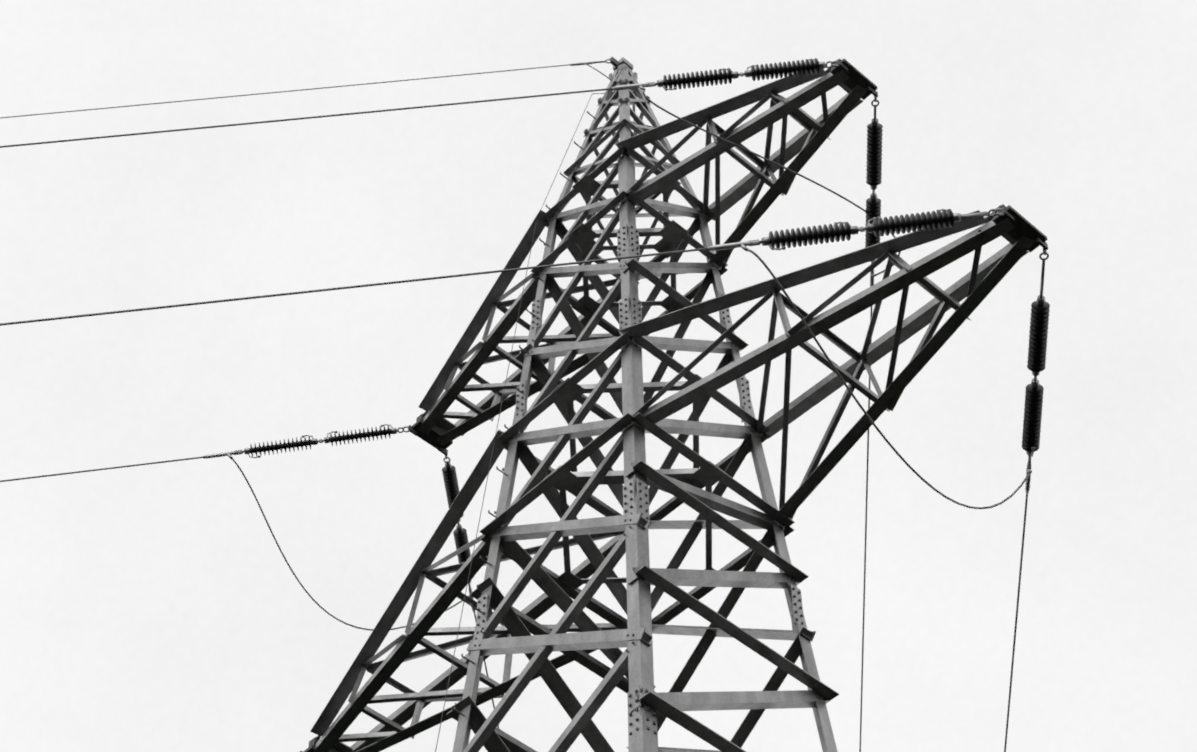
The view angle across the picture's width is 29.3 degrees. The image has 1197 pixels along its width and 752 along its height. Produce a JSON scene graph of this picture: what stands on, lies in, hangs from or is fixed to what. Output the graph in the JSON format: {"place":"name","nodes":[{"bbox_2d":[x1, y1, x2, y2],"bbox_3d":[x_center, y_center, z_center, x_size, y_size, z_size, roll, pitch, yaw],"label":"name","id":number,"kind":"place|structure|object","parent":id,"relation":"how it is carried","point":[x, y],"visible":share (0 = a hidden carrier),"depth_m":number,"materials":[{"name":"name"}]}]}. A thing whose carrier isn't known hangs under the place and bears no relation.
{"place":"outdoors","nodes":[
{"label":"outdoors","id":0,"kind":"place"},
{"bbox_2d":[0,0,1196,751],"label":"sky","id":1,"kind":"structure","parent":0,"point":[157,607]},
{"label":"field","id":2,"kind":"structure","parent":0,"visible":0},
{"bbox_2d":[300,57,1047,751],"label":"lattice tower","id":3,"kind":"structure","parent":2,"relation":"on","point":[576,633],"depth_m":27.48,"materials":[{"name":"metal"}]},
{"bbox_2d":[203,58,1049,612],"bbox_3d":[-0.266,-0.595,31.084,5.503,10.650,14.061,35,-58,-27],"label":"porcelain insulator","id":4,"kind":"object","parent":3,"relation":"attached to","point":[1037,332],"visible":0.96,"depth_m":26.40,"materials":[{"name":"black ceramic"}]},
{"bbox_2d":[0,63,1030,751],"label":"power lines","id":5,"kind":"object","parent":4,"relation":"attached to","point":[524,269],"visible":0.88,"depth_m":27.56,"materials":[{"name":"black metal"}]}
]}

